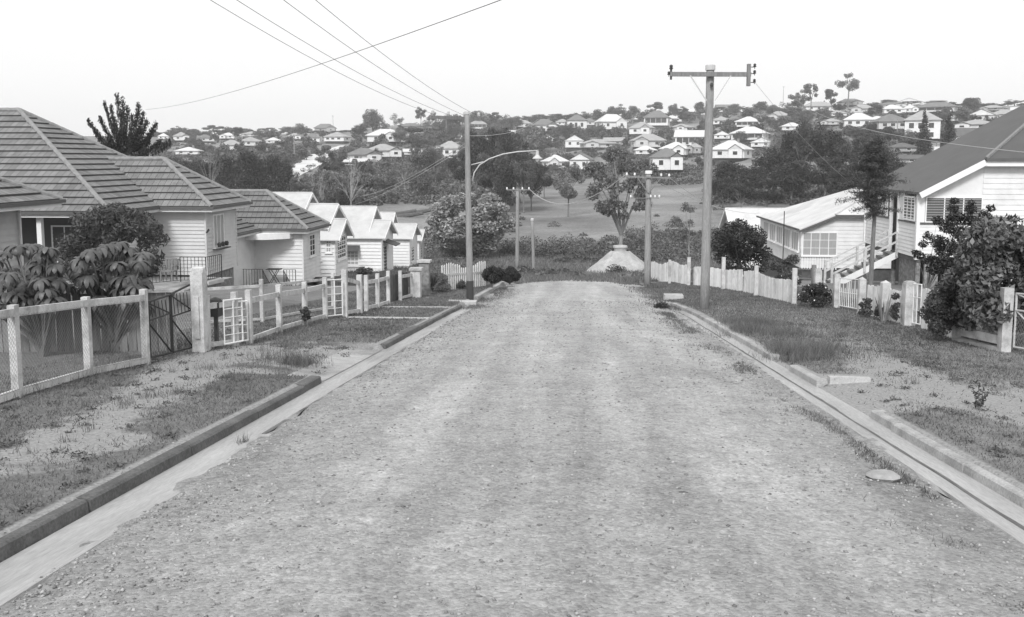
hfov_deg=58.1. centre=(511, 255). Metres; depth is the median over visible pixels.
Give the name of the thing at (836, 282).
gate post
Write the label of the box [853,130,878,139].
tree
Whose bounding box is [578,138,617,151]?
house
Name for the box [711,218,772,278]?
round bush
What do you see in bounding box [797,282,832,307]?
rose bush
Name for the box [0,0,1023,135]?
sky
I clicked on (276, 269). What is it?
porch table
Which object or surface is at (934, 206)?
louvre window
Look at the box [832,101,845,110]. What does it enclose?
tree
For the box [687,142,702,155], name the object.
house
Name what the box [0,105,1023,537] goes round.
ground
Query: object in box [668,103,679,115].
tree
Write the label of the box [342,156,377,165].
house
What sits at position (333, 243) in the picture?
cottage
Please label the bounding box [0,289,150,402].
chain link fence
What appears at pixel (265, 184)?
tree
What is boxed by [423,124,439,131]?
tree
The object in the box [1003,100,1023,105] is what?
tree
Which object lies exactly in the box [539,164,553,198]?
tree
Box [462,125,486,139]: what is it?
tree
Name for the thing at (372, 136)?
house
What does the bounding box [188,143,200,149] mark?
tree
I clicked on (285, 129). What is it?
tree
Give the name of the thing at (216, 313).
letter box
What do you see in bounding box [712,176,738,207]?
tree
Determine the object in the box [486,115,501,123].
tree
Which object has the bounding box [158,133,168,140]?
house
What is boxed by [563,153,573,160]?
tree
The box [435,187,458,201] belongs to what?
tree
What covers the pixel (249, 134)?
house
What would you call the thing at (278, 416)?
channel
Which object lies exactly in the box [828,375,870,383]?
kerb block
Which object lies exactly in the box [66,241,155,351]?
drooping shrub
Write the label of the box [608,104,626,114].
tree
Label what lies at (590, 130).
tree
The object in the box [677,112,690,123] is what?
tree
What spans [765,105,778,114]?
tree
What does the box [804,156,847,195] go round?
tree
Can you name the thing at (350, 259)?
window
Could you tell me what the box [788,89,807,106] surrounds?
tree
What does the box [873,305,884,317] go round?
garden plant
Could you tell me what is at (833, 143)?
tree
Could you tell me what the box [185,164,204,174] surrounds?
tree
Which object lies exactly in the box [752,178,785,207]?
tree
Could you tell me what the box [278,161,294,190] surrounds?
tree
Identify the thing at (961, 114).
tree
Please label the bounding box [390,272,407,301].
timber gate
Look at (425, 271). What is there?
gate pillar
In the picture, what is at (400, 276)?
rail fence
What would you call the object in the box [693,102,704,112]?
tree
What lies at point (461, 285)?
wispy shrub
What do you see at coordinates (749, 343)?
kerb
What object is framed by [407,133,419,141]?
tree
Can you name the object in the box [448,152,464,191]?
tree
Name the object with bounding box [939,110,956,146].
tree
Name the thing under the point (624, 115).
tree
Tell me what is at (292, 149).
tree
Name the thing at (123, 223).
leafy tree
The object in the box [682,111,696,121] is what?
tree
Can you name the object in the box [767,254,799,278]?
garden shrub
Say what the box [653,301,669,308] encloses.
weed clump
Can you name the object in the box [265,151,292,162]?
tree
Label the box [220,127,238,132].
tree
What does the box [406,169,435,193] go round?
tree
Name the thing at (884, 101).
tree
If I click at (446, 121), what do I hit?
tree
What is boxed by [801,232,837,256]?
window
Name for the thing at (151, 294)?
paling fence
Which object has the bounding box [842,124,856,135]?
tree
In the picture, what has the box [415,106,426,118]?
tree
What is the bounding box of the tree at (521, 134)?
[516,130,526,141]
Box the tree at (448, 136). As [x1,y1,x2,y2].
[444,134,460,141]
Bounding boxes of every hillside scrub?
[279,158,575,205]
[635,162,908,205]
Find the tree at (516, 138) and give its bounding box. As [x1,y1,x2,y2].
[499,132,528,168]
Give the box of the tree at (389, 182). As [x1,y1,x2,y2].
[372,171,396,196]
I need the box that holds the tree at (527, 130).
[523,123,539,139]
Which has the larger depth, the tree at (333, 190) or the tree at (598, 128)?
the tree at (598, 128)
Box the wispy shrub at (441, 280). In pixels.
[430,271,450,292]
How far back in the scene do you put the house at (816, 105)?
468.86 m
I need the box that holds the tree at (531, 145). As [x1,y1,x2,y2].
[521,141,534,149]
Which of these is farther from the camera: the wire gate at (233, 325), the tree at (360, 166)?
the tree at (360, 166)
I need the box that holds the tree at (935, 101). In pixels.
[924,100,947,102]
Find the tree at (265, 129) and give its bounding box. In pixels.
[261,128,277,131]
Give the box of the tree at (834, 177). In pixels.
[825,167,862,194]
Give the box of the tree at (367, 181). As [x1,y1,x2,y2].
[356,171,378,190]
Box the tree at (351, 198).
[331,151,365,205]
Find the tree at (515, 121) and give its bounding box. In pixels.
[506,116,523,127]
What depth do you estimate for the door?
70.50 m
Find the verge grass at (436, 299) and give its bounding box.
[0,281,1023,525]
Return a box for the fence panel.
[797,265,815,297]
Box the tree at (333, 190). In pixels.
[321,175,351,202]
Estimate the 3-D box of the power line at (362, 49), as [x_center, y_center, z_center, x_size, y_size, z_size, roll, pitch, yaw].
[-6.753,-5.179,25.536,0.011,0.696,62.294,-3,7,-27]
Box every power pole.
[430,110,481,299]
[506,187,529,267]
[531,218,534,268]
[626,171,669,284]
[667,63,755,308]
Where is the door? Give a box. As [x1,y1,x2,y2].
[384,246,386,269]
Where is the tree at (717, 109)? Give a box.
[714,107,728,112]
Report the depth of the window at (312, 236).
50.10 m
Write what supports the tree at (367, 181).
on the ground at (582, 217)
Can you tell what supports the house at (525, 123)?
on the ground at (582, 217)
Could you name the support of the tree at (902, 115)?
on the ground at (582, 217)
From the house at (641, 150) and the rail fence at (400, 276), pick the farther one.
the house at (641, 150)
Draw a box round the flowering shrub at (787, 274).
[780,270,802,284]
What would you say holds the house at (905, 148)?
on the ground at (582, 217)
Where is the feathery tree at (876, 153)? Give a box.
[835,132,913,285]
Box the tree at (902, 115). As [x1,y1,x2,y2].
[895,112,907,118]
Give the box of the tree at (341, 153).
[327,147,349,162]
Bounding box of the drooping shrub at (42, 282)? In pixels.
[0,243,78,356]
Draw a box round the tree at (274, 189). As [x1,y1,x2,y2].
[270,180,290,191]
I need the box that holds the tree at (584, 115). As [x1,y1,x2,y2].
[569,111,588,117]
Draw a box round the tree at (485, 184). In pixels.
[477,150,496,198]
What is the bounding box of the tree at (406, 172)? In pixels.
[394,157,415,185]
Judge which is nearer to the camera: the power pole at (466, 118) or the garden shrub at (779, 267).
the power pole at (466, 118)
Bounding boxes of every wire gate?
[223,298,243,344]
[238,300,248,340]
[327,279,342,316]
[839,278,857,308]
[912,283,921,324]
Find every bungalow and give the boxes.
[756,188,890,280]
[823,104,1023,286]
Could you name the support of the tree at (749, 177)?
on the ground at (582, 217)
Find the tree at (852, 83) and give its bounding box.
[834,72,860,107]
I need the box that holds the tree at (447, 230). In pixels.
[422,192,515,256]
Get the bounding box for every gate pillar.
[409,267,423,297]
[417,259,431,295]
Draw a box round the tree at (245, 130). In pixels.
[238,128,253,133]
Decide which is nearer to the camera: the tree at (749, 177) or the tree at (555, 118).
the tree at (749, 177)
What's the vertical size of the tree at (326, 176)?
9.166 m
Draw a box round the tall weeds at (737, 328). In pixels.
[276,292,870,367]
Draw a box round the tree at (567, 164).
[563,161,569,167]
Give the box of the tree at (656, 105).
[646,102,662,111]
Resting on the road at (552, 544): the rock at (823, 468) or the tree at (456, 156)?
the rock at (823, 468)
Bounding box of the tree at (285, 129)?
[278,126,291,132]
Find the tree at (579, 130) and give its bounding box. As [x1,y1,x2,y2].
[571,126,585,138]
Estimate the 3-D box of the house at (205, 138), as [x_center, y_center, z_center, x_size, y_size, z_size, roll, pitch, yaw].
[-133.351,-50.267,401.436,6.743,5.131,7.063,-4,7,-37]
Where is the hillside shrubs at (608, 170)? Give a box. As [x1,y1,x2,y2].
[154,109,1008,178]
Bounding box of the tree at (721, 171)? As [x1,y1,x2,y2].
[712,161,745,183]
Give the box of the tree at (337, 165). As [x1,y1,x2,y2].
[329,162,344,170]
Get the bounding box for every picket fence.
[441,261,485,288]
[651,257,690,284]
[693,257,743,290]
[743,266,796,303]
[867,280,901,322]
[921,288,951,336]
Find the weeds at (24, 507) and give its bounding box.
[0,311,1023,532]
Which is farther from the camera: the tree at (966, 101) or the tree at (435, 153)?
the tree at (966, 101)
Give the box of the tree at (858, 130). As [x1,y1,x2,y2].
[851,127,864,137]
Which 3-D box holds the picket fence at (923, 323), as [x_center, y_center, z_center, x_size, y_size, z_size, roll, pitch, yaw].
[9.163,1.202,19.800,0.084,1.200,2.779,1,6,11]
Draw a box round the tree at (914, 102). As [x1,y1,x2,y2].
[902,101,919,104]
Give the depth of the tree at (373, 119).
440.79 m
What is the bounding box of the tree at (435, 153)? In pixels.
[416,144,444,159]
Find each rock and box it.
[818,466,830,470]
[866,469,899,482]
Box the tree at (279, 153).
[267,148,297,159]
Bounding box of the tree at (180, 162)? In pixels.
[168,157,192,166]
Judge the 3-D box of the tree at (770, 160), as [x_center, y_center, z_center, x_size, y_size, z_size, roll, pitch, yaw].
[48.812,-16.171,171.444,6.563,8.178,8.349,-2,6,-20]
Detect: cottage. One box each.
[273,192,354,278]
[341,206,399,271]
[380,212,421,267]
[417,229,427,258]
[718,208,801,268]
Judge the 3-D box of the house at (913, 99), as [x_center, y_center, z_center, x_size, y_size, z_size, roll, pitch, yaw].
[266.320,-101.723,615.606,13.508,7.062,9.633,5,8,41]
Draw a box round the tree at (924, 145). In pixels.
[912,109,933,154]
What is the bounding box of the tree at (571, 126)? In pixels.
[556,124,575,134]
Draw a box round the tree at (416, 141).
[405,137,421,147]
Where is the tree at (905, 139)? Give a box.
[891,128,917,142]
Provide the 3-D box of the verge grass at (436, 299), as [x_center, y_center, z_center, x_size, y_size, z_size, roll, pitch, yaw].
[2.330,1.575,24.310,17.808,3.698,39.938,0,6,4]
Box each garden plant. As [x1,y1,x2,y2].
[858,298,873,316]
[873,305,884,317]
[888,292,900,322]
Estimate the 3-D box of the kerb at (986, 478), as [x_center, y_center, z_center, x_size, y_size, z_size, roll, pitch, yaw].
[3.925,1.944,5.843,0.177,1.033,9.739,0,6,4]
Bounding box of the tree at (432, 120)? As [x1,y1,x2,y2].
[428,112,435,124]
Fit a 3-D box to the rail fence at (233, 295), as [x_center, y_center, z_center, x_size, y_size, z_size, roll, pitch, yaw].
[-5.101,1.224,16.174,0.133,1.153,0.779,3,7,29]
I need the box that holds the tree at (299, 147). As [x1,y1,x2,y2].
[290,145,308,153]
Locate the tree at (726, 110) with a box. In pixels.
[722,107,733,114]
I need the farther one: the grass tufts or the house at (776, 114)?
the house at (776, 114)
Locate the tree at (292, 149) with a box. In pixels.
[289,148,299,158]
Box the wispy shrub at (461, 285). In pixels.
[454,278,465,288]
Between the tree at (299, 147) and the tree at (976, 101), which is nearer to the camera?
the tree at (299, 147)
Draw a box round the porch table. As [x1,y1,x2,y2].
[266,268,281,282]
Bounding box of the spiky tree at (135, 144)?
[86,92,171,156]
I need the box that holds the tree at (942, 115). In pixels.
[936,111,949,121]
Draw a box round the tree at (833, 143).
[804,130,851,167]
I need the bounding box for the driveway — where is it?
[288,347,380,380]
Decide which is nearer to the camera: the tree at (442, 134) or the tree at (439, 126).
the tree at (442, 134)
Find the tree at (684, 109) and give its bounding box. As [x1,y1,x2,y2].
[671,106,688,113]
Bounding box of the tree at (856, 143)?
[851,136,870,155]
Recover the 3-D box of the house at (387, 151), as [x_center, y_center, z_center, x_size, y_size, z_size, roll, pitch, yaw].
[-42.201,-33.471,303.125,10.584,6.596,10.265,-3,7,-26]
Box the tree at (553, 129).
[547,124,558,133]
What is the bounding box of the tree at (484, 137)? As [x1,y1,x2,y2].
[477,131,493,169]
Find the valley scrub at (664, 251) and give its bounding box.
[409,188,736,278]
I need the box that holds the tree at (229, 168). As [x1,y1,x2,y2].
[207,154,245,188]
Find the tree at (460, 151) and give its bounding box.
[457,146,464,154]
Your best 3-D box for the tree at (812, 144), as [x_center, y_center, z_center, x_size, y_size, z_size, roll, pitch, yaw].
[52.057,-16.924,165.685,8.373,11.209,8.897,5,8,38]
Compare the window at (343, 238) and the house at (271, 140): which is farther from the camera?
the house at (271, 140)
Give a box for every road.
[0,280,1023,616]
[292,145,347,175]
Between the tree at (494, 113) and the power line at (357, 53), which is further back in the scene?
the tree at (494, 113)
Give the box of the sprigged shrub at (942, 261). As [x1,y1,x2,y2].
[911,197,995,288]
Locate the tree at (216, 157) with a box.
[194,143,223,180]
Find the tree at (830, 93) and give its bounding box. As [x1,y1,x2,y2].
[824,89,837,108]
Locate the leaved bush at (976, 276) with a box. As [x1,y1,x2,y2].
[940,213,1023,334]
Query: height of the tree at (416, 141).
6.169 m
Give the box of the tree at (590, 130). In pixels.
[583,126,595,136]
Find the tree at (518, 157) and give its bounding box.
[504,141,532,205]
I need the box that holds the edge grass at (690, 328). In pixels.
[466,279,980,550]
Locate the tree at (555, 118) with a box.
[541,114,559,121]
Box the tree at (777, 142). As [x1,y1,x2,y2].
[769,137,784,150]
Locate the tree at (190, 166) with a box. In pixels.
[186,160,215,179]
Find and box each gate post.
[190,266,209,352]
[814,268,821,284]
[832,273,840,307]
[857,277,866,312]
[900,281,916,325]
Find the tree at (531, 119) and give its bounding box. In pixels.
[526,115,539,122]
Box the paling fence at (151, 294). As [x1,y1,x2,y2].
[0,289,183,351]
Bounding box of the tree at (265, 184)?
[250,176,278,189]
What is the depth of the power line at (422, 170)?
37.36 m
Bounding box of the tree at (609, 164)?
[608,158,618,170]
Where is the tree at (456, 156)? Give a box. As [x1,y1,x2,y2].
[447,154,462,166]
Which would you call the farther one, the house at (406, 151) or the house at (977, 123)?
the house at (406, 151)
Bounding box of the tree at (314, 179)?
[300,164,327,190]
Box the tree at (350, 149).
[344,146,355,155]
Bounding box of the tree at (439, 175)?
[428,158,449,187]
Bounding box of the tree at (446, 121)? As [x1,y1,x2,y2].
[442,114,461,128]
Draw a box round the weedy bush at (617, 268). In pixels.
[605,264,626,273]
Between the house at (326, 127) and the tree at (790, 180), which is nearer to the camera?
the tree at (790, 180)
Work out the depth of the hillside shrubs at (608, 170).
296.21 m
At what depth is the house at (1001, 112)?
346.64 m
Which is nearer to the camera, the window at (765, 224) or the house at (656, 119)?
the window at (765, 224)
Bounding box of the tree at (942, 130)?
[940,126,944,137]
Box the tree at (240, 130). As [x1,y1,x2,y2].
[231,127,242,136]
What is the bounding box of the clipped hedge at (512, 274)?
[502,266,520,284]
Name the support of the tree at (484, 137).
on the ground at (582, 217)
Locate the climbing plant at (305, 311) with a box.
[300,306,311,324]
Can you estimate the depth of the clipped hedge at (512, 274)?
42.07 m
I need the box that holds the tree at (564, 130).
[559,126,572,138]
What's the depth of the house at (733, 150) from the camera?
257.32 m
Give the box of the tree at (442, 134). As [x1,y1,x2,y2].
[422,128,447,143]
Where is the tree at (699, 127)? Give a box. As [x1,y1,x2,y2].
[693,125,704,129]
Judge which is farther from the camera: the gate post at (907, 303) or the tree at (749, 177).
the tree at (749, 177)
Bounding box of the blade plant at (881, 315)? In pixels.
[875,293,891,320]
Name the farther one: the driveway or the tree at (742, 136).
the tree at (742, 136)
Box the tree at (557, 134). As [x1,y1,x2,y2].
[548,131,561,146]
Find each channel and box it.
[0,433,271,606]
[233,306,470,433]
[673,311,1023,543]
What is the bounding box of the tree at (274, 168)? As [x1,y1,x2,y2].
[252,154,286,186]
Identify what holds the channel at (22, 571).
on the ground at (582, 217)
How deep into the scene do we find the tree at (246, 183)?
142.60 m
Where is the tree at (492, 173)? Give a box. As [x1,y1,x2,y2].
[476,141,509,190]
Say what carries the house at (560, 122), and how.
on the ground at (582, 217)
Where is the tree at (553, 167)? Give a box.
[550,163,561,170]
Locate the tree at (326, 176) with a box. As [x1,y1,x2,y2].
[312,163,331,202]
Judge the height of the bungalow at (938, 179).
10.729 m
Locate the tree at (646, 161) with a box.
[639,156,649,164]
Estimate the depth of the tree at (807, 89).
424.84 m
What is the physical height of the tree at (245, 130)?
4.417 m
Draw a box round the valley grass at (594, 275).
[348,243,762,282]
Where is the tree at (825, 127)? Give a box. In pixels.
[809,126,829,135]
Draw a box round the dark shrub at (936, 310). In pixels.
[917,279,967,339]
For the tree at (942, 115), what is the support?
on the ground at (582, 217)
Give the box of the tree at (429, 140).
[418,132,438,147]
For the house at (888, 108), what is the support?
on the ground at (582, 217)
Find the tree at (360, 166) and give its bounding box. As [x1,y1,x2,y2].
[355,161,366,171]
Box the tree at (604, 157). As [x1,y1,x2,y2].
[600,146,625,160]
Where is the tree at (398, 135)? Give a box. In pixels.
[391,128,406,144]
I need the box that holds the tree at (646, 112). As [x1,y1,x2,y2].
[635,110,649,121]
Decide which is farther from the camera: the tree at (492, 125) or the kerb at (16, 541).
the tree at (492, 125)
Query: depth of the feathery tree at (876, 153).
34.81 m
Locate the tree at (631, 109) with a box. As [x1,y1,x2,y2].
[627,106,639,119]
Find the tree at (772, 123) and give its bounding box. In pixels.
[764,117,776,129]
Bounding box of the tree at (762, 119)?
[757,116,771,125]
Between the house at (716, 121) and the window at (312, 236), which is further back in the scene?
the house at (716, 121)
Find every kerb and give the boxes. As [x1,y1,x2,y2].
[0,375,320,562]
[380,305,461,348]
[475,281,504,298]
[672,303,779,359]
[789,365,827,386]
[870,410,1023,508]
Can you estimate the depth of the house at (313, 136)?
366.38 m
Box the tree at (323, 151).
[310,145,337,169]
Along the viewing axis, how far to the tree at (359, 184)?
161.78 m
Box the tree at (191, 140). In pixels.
[186,136,200,145]
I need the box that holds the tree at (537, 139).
[525,127,551,149]
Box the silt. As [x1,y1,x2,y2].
[680,313,1023,528]
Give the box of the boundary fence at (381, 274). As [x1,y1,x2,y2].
[314,270,409,286]
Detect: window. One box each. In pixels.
[51,225,76,262]
[212,213,225,248]
[309,233,316,257]
[324,241,332,253]
[337,234,346,261]
[347,251,359,266]
[411,246,414,262]
[420,245,422,258]
[763,220,768,239]
[768,223,775,242]
[775,225,782,245]
[782,227,790,248]
[790,230,798,252]
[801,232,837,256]
[881,193,888,215]
[902,195,916,221]
[924,197,982,222]
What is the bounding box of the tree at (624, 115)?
[621,112,630,119]
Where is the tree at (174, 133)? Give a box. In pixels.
[170,130,178,138]
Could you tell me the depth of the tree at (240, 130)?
398.63 m
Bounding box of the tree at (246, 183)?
[223,171,253,188]
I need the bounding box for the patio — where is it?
[146,276,231,290]
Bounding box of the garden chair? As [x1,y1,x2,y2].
[159,258,178,280]
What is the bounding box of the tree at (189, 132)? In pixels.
[177,127,199,135]
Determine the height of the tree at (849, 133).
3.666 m
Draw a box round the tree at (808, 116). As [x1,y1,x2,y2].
[795,109,815,121]
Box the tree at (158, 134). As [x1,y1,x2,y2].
[154,132,171,136]
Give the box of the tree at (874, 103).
[864,102,878,105]
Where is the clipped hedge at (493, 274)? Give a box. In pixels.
[481,265,505,287]
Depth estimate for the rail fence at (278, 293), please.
18.98 m
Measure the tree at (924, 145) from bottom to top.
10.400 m
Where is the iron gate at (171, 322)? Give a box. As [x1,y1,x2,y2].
[148,284,191,358]
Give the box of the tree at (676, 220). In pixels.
[671,201,701,255]
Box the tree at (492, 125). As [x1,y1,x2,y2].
[481,123,500,133]
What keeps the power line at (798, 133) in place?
attached to the power pole at (709, 74)
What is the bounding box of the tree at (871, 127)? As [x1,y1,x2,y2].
[864,124,879,137]
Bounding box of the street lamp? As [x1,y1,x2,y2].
[471,150,541,181]
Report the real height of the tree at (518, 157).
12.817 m
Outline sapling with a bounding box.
[971,380,987,409]
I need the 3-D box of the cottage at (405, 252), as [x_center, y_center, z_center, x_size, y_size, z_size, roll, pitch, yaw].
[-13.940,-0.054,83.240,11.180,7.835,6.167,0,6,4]
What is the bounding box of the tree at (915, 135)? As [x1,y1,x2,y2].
[907,131,921,144]
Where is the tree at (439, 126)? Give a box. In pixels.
[433,119,444,130]
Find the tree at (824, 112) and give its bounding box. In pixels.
[815,106,831,120]
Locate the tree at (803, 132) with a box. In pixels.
[793,118,825,170]
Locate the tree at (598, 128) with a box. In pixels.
[593,125,603,134]
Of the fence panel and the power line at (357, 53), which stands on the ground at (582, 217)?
the fence panel
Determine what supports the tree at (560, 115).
on the ground at (582, 217)
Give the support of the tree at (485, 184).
on the ground at (582, 217)
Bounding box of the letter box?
[210,297,222,346]
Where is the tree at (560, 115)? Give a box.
[548,114,568,117]
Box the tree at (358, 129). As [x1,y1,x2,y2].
[349,124,367,134]
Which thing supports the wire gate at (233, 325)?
attached to the rail fence at (233, 295)
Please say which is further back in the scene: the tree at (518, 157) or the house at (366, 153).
the house at (366, 153)
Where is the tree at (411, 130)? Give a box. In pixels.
[399,127,423,133]
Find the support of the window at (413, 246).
in the cottage at (405, 252)
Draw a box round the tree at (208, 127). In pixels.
[201,125,224,134]
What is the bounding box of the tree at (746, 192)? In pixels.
[718,183,759,207]
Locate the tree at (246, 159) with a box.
[235,151,263,188]
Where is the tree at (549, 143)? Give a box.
[544,138,556,150]
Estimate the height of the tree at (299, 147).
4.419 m
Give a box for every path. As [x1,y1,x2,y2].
[346,316,429,318]
[381,306,449,307]
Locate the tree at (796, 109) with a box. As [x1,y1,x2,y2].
[786,107,801,115]
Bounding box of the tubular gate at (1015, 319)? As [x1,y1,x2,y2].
[1013,293,1023,349]
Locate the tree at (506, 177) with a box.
[491,164,516,203]
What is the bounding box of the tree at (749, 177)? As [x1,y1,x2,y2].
[733,163,769,189]
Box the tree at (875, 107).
[868,105,882,114]
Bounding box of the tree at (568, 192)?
[553,164,585,216]
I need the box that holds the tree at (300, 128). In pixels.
[292,123,307,134]
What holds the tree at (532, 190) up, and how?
on the ground at (582, 217)
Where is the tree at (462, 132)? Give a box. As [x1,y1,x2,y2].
[460,126,464,136]
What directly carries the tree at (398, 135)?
on the ground at (582, 217)
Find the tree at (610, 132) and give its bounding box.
[603,129,622,136]
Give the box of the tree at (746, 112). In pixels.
[742,109,753,116]
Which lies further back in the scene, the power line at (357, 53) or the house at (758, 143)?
the house at (758, 143)
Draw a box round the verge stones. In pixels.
[0,317,1022,477]
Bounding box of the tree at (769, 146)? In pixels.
[761,118,774,151]
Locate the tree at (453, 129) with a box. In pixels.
[445,122,460,138]
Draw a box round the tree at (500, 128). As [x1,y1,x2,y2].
[498,125,512,134]
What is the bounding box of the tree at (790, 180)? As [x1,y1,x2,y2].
[768,160,812,202]
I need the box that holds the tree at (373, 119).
[362,109,383,131]
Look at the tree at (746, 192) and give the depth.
137.29 m
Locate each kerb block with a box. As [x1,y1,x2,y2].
[450,300,476,305]
[663,293,683,299]
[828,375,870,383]
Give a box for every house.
[0,107,252,289]
[0,176,65,292]
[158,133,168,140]
[172,132,188,141]
[174,145,202,156]
[196,134,213,142]
[219,133,236,139]
[219,138,244,151]
[231,189,330,285]
[239,135,260,147]
[242,131,257,137]
[265,136,280,143]
[287,133,302,140]
[306,132,319,143]
[314,124,336,133]
[323,132,349,143]
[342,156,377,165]
[347,148,383,160]
[365,128,404,144]
[369,144,402,159]
[401,123,422,128]
[403,149,423,155]
[436,141,461,161]
[471,120,486,128]
[516,119,532,128]
[532,118,555,128]
[540,153,568,167]
[555,119,566,126]
[564,135,583,150]
[566,115,587,134]
[569,152,594,170]
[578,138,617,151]
[587,117,595,126]
[595,114,628,132]
[603,137,624,145]
[629,121,655,137]
[630,134,666,149]
[631,114,639,121]
[633,146,656,155]
[643,110,670,128]
[648,148,684,172]
[659,142,689,157]
[669,114,681,121]
[670,124,692,131]
[674,130,704,145]
[682,109,704,115]
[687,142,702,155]
[712,138,753,165]
[713,117,727,126]
[714,104,732,113]
[714,131,729,140]
[729,127,770,143]
[734,116,761,128]
[750,136,770,149]
[767,111,787,122]
[779,122,800,131]
[802,101,834,112]
[820,117,842,126]
[830,111,846,116]
[836,99,863,106]
[841,111,874,129]
[848,105,875,114]
[868,114,904,131]
[879,102,907,107]
[880,105,905,115]
[885,143,918,153]
[892,155,923,163]
[899,98,923,104]
[903,110,942,141]
[904,105,919,114]
[917,102,958,114]
[945,115,958,122]
[949,128,976,139]
[954,117,988,127]
[970,109,999,119]
[980,105,1006,111]
[994,109,1010,116]
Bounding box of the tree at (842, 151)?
[835,144,865,170]
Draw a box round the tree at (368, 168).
[363,164,376,173]
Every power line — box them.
[146,0,500,109]
[211,0,431,113]
[237,0,445,113]
[284,0,462,114]
[316,0,477,115]
[354,147,464,204]
[364,143,464,195]
[534,174,625,203]
[662,184,767,212]
[756,84,890,207]
[798,101,1020,151]
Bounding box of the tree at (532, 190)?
[515,159,544,210]
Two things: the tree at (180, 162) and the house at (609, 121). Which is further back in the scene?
the house at (609, 121)
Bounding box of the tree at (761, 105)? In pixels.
[752,101,768,110]
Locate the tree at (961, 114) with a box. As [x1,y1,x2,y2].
[953,106,972,121]
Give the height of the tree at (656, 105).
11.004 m
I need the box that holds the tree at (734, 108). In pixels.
[727,104,742,115]
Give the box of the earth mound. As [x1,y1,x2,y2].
[587,250,643,272]
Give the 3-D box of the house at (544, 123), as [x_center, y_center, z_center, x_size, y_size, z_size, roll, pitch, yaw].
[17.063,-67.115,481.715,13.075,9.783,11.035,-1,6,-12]
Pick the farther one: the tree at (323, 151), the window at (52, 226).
the tree at (323, 151)
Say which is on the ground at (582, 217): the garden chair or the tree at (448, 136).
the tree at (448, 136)
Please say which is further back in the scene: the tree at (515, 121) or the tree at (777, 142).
the tree at (515, 121)
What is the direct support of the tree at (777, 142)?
on the ground at (582, 217)
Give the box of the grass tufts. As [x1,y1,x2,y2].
[0,291,1023,455]
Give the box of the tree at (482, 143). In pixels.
[459,130,492,193]
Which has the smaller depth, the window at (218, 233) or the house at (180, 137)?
the window at (218, 233)
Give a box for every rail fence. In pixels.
[207,273,333,322]
[208,292,238,349]
[245,277,327,343]
[341,269,362,316]
[364,271,390,310]
[398,271,412,300]
[952,287,1013,351]
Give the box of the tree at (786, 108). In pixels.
[782,106,792,113]
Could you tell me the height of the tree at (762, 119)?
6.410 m
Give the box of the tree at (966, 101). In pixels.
[961,97,977,109]
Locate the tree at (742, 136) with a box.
[732,131,749,142]
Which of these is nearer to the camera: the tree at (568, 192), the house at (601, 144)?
the tree at (568, 192)
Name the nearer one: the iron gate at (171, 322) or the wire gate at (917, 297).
the iron gate at (171, 322)
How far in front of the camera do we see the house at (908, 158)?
177.22 m
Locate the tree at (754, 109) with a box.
[742,107,761,112]
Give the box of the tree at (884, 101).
[879,99,898,103]
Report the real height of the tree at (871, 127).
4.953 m
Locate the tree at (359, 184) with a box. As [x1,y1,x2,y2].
[341,178,361,205]
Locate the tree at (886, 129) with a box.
[881,126,895,137]
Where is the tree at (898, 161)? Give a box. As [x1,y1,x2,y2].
[878,153,906,174]
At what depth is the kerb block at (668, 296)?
31.99 m
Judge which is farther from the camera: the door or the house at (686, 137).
the house at (686, 137)
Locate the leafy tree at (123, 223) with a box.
[54,201,169,290]
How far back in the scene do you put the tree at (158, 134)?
486.96 m
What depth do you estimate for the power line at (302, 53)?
18.51 m
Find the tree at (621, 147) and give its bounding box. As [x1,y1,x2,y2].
[615,143,628,152]
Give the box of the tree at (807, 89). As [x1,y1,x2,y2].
[803,83,817,111]
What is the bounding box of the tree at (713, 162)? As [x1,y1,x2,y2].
[699,158,715,166]
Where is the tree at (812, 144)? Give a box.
[780,131,825,165]
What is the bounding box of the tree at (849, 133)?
[845,130,857,138]
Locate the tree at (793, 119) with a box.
[783,115,799,124]
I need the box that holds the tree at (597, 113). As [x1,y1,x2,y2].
[593,109,609,119]
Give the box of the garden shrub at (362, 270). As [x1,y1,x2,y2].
[356,266,372,280]
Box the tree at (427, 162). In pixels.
[409,154,438,171]
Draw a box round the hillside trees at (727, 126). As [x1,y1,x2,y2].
[163,101,979,172]
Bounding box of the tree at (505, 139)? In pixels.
[487,127,515,156]
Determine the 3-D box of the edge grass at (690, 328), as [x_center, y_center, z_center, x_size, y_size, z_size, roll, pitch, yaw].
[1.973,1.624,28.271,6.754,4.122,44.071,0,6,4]
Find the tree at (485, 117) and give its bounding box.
[469,110,490,122]
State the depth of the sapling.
10.72 m
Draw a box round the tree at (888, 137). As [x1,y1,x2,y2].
[879,135,892,142]
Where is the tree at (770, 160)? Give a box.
[751,147,793,178]
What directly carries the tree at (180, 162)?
on the ground at (582, 217)
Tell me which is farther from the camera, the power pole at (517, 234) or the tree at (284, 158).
the tree at (284, 158)
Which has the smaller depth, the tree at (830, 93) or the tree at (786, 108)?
the tree at (786, 108)
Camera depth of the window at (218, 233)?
39.33 m
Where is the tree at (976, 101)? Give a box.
[966,97,981,110]
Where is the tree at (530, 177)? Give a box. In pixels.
[509,160,537,212]
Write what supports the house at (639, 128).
on the ground at (582, 217)
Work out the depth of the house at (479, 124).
497.98 m
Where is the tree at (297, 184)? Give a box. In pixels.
[289,172,311,191]
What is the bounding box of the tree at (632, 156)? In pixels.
[620,153,636,158]
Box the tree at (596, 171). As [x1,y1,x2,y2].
[582,145,659,244]
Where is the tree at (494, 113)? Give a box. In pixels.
[487,112,501,119]

